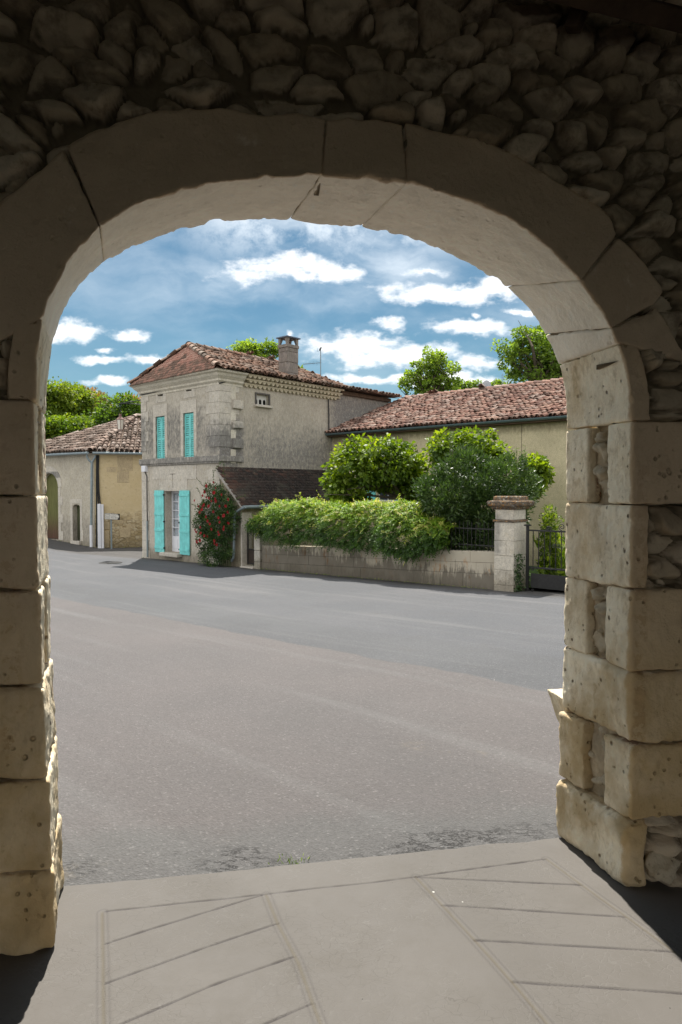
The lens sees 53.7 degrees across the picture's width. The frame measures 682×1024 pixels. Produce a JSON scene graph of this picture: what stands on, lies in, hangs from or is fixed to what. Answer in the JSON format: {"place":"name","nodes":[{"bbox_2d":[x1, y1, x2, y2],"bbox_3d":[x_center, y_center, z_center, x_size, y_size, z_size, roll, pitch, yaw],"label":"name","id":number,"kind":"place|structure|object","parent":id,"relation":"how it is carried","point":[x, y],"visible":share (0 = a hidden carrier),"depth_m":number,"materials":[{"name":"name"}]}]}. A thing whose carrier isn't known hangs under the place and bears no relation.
{"place":"outdoors","nodes":[
{"label":"outdoors","id":0,"kind":"place"},
{"bbox_2d":[47,217,541,406],"label":"sky","id":1,"kind":"structure","parent":0,"point":[372,300],"materials":[{"name":"blue"}]},
{"bbox_2d":[47,538,566,885],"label":"road","id":2,"kind":"structure","parent":0,"point":[216,719],"depth_m":5.15,"materials":[{"name":"grey asphalt"}]},
{"bbox_2d":[44,413,142,547],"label":"stone barn","id":3,"kind":"structure","parent":2,"relation":"on","point":[98,464],"depth_m":31.47,"materials":[{"name":"paint"}]},
{"bbox_2d":[45,474,58,538],"bbox_3d":[-14.102,-0.298,33.163,1.432,3.203,0.050,1,2,34],"label":"arched door","id":4,"kind":"structure","parent":3,"relation":"in","point":[52,485],"depth_m":33.21,"materials":[{"name":"green wood"}]},
{"bbox_2d":[77,505,79,539],"bbox_3d":[-12.327,0.492,32.015,0.570,1.691,0.040,1,2,34],"label":"small door","id":5,"kind":"structure","parent":3,"relation":"in","point":[78,507],"depth_m":32.10,"materials":[{"name":"wood"}]},
{"bbox_2d":[97,504,103,547],"bbox_3d":[-11.042,0.651,30.995,0.263,2.048,0.180,0,2,-14],"label":"cable cover","id":6,"kind":"object","parent":3,"relation":"attached to","point":[100,513],"visible":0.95,"depth_m":30.92,"materials":[{"name":"white paint"}]},
{"bbox_2d":[99,561,121,563],"bbox_3d":[-7.760,1.713,22.688,0.760,0.035,0.760,0,2,0],"label":"manhole cover","id":7,"kind":"object","parent":2,"relation":"on","point":[112,562],"visible":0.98,"depth_m":22.67,"materials":[{"name":"metal"}]},
{"bbox_2d":[104,513,119,548],"bbox_3d":[-10.298,0.906,30.381,0.658,1.724,0.087,0,2,-14],"label":"direction sign","id":8,"kind":"object","parent":2,"relation":"on","point":[110,516],"visible":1,"depth_m":30.34,"materials":[{"name":"metal"}]},
{"bbox_2d":[191,462,244,566],"bbox_3d":[-3.951,0.102,21.344,2.763,3.481,0.870,2,3,42],"label":"climbing rose","id":9,"kind":"object","parent":2,"relation":"on","point":[212,534],"visible":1,"depth_m":21.28,"materials":[{"name":"green plant"}]},
{"bbox_2d":[254,533,268,568],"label":"gate pier","id":10,"kind":"structure","parent":2,"relation":"on","point":[258,543],"depth_m":20.59,"materials":[{"name":"stone"}]},
{"bbox_2d":[127,335,401,566],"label":"stone house","id":11,"kind":"structure","parent":2,"relation":"on","point":[257,426],"depth_m":23.34,"materials":[{"name":"beige stone"}]},
{"bbox_2d":[116,400,140,430],"bbox_3d":[-7.924,-3.614,25.244,1.584,1.034,0.344,2,3,42],"label":"wall lantern","id":12,"kind":"object","parent":11,"relation":"attached to","point":[120,423],"depth_m":25.58,"materials":[{"name":"metal"}]},
{"bbox_2d":[172,491,179,551],"bbox_3d":[-5.676,0.339,23.802,0.884,2.143,0.117,2,3,42],"label":"french door","id":13,"kind":"structure","parent":11,"relation":"in","point":[175,498],"depth_m":23.99,"materials":[{"name":"white paint"}]},
{"bbox_2d":[240,521,254,568],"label":"gate","id":14,"kind":"structure","parent":11,"relation":"attached to","point":[250,556],"depth_m":21.13,"materials":[{"name":"metal"}]},
{"bbox_2d":[308,347,322,373],"bbox_3d":[-1.043,-5.539,26.408,0.819,1.751,0.351,0,2,13],"label":"tv aerial","id":15,"kind":"object","parent":11,"relation":"attached to","point":[320,348],"visible":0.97,"depth_m":26.31,"materials":[{"name":"metal"}]},
{"bbox_2d":[260,568,483,588],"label":"grass tufts","id":16,"kind":"object","parent":2,"relation":"on","point":[379,579],"visible":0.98,"depth_m":17.41,"materials":[{"name":"green plant"}]},
{"bbox_2d":[262,545,494,589],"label":"garden wall","id":17,"kind":"structure","parent":2,"relation":"on","point":[468,568],"depth_m":17.33,"materials":[{"name":"beige stone"}]},
{"bbox_2d":[421,521,493,550],"bbox_3d":[2.740,0.590,16.150,2.300,0.773,0.020,2,3,42],"label":"iron railing","id":18,"kind":"object","parent":17,"relation":"on","point":[475,528],"visible":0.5,"depth_m":15.86,"materials":[{"name":"black metal"}]},
{"bbox_2d":[325,378,597,566],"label":"farm building","id":19,"kind":"structure","parent":2,"relation":"on","point":[531,416],"depth_m":22.33,"materials":[{"name":"brown tile"}]},
{"bbox_2d":[379,493,395,500],"bbox_3d":[1.698,-1.014,24.132,0.843,1.250,0.048,2,3,42],"label":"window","id":20,"kind":"structure","parent":19,"relation":"in","point":[383,499],"depth_m":24.21,"materials":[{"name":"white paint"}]},
{"bbox_2d":[483,380,490,385],"bbox_3d":[5.798,-5.005,26.761,0.390,0.462,0.319,0,2,3],"label":"satellite dish","id":21,"kind":"object","parent":19,"relation":"on","point":[486,383],"visible":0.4,"depth_m":26.81,"materials":[{"name":"metal"}]},
{"bbox_2d":[487,496,534,591],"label":"garden gate pier","id":22,"kind":"structure","parent":2,"relation":"on","point":[510,520],"depth_m":15.04,"materials":[{"name":"stone"}]},
{"bbox_2d":[514,554,526,591],"bbox_3d":[3.952,1.347,14.963,0.270,0.908,0.363,2,3,42],"label":"pier ivy","id":23,"kind":"object","parent":22,"relation":"attached to","point":[519,578],"visible":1,"depth_m":14.93,"materials":[{"name":"green plant"}]},
{"bbox_3d":[4.857,1.925,14.356,2.283,0.094,0.520,2,3,42],"label":"gate sill","id":24,"kind":"object","parent":2,"relation":"on","visible":0},
{"bbox_2d":[524,524,567,591],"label":"garden gate","id":25,"kind":"structure","parent":24,"relation":"on","point":[551,582],"depth_m":14.74,"materials":[{"name":"metal"}]},
{"bbox_2d":[0,837,681,1023],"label":"hall floor","id":26,"kind":"structure","parent":0,"point":[561,930],"depth_m":2.36,"materials":[{"name":"beige stone"}]},
{"bbox_2d":[268,853,309,864],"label":"grass","id":27,"kind":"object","parent":26,"relation":"on","point":[290,860],"visible":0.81,"depth_m":2.95,"materials":[{"name":"green plant"}]},
{"bbox_2d":[0,0,681,955],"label":"market hall","id":28,"kind":"structure","parent":26,"relation":"on","point":[528,152],"depth_m":2.51,"materials":[{"name":"stone"}]},
{"bbox_2d":[525,566,544,587],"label":"garden soil","id":29,"kind":"structure","parent":0,"point":[534,571],"depth_m":18.46,"materials":[{"name":"green soil"}]},
{"bbox_2d":[242,490,462,567],"bbox_3d":[0.037,0.603,18.400,7.449,2.424,1.728,2,3,42],"label":"wisteria","id":30,"kind":"object","parent":29,"relation":"on","point":[265,522],"visible":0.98,"depth_m":17.68,"materials":[{"name":"green plant"}]},
{"bbox_2d":[318,432,433,533],"bbox_3d":[1.167,-0.203,20.190,3.674,4.332,2.783,0,2,0],"label":"linden tree","id":31,"kind":"object","parent":29,"relation":"on","point":[387,466],"visible":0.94,"depth_m":19.50,"materials":[{"name":"green plant"}]},
{"bbox_2d":[419,425,513,501],"bbox_3d":[3.535,-0.225,18.907,2.591,4.423,2.591,-2,3,-44],"label":"linden tree","id":32,"kind":"object","parent":29,"relation":"on","point":[484,442],"visible":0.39,"depth_m":18.53,"materials":[{"name":"green plant"}]},
{"bbox_2d":[410,428,546,550],"bbox_3d":[3.383,-0.106,16.538,3.402,3.878,2.298,0,2,0],"label":"glossy shrub","id":33,"kind":"object","parent":29,"relation":"on","point":[443,501],"visible":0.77,"depth_m":16.19,"materials":[{"name":"green plant"}]},
{"bbox_2d":[512,451,555,514],"bbox_3d":[5.193,0.180,18.235,1.221,3.668,1.568,0,2,0],"label":"linden tree","id":34,"kind":"object","parent":29,"relation":"on","point":[542,467],"visible":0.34,"depth_m":17.78,"materials":[{"name":"green plant"}]},
{"bbox_2d":[532,530,565,575],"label":"garden plants","id":35,"kind":"object","parent":29,"relation":"on","point":[558,573],"visible":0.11,"depth_m":15.17,"materials":[{"name":"green plant"}]},
{"bbox_2d":[537,504,564,589],"bbox_3d":[4.781,0.847,15.358,0.741,2.107,0.748,2,3,42],"label":"slim bush","id":36,"kind":"object","parent":29,"relation":"on","point":[546,520],"visible":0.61,"depth_m":15.26,"materials":[{"name":"green plant"}]},
{"label":"ground","id":37,"kind":"structure","parent":0,"visible":0},
{"bbox_2d":[45,376,84,419],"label":"broadleaf tree","id":38,"kind":"object","parent":37,"relation":"on","point":[60,400],"visible":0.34,"depth_m":43.23,"materials":[{"name":"green plant"}]},
{"bbox_2d":[44,410,95,453],"bbox_3d":[-16.277,-1.926,38.943,4.972,7.939,3.552,0,2,0],"label":"broadleaf tree","id":39,"kind":"object","parent":37,"relation":"on","point":[59,425],"visible":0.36,"depth_m":38.06,"materials":[{"name":"green plant"}]},
{"bbox_2d":[58,381,100,418],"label":"broadleaf tree","id":40,"kind":"object","parent":37,"relation":"on","point":[88,402],"visible":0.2,"depth_m":45.43,"materials":[{"name":"green plant"}]},
{"bbox_2d":[81,390,141,424],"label":"broadleaf tree","id":41,"kind":"object","parent":37,"relation":"on","point":[105,413],"visible":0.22,"depth_m":40.28,"materials":[{"name":"green plant"}]},
{"bbox_2d":[84,386,140,416],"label":"broadleaf tree","id":42,"kind":"object","parent":37,"relation":"on","point":[100,391],"visible":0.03,"depth_m":48.59,"materials":[{"name":"green plant"}]},
{"bbox_2d":[226,337,307,370],"bbox_3d":[-4.032,-3.961,37.909,4.825,11.659,2.106,0,2,0],"label":"broadleaf tree","id":43,"kind":"object","parent":37,"relation":"on","point":[258,349],"visible":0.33,"depth_m":37.39,"materials":[{"name":"green plant"}]},
{"bbox_2d":[396,345,463,394],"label":"broadleaf tree","id":44,"kind":"object","parent":37,"relation":"on","point":[431,379],"visible":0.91,"depth_m":45.31,"materials":[{"name":"green plant"}]},
{"bbox_2d":[452,378,506,389],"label":"broadleaf tree","id":45,"kind":"object","parent":37,"relation":"on","point":[468,384],"visible":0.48,"depth_m":47.50,"materials":[{"name":"green plant"}]},
{"bbox_2d":[489,320,562,383],"bbox_3d":[11.898,-4.769,39.782,6.337,13.162,3.488,0,2,0],"label":"broadleaf tree","id":46,"kind":"object","parent":37,"relation":"on","point":[542,364],"visible":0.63,"depth_m":39.19,"materials":[{"name":"green plant"}]}
]}

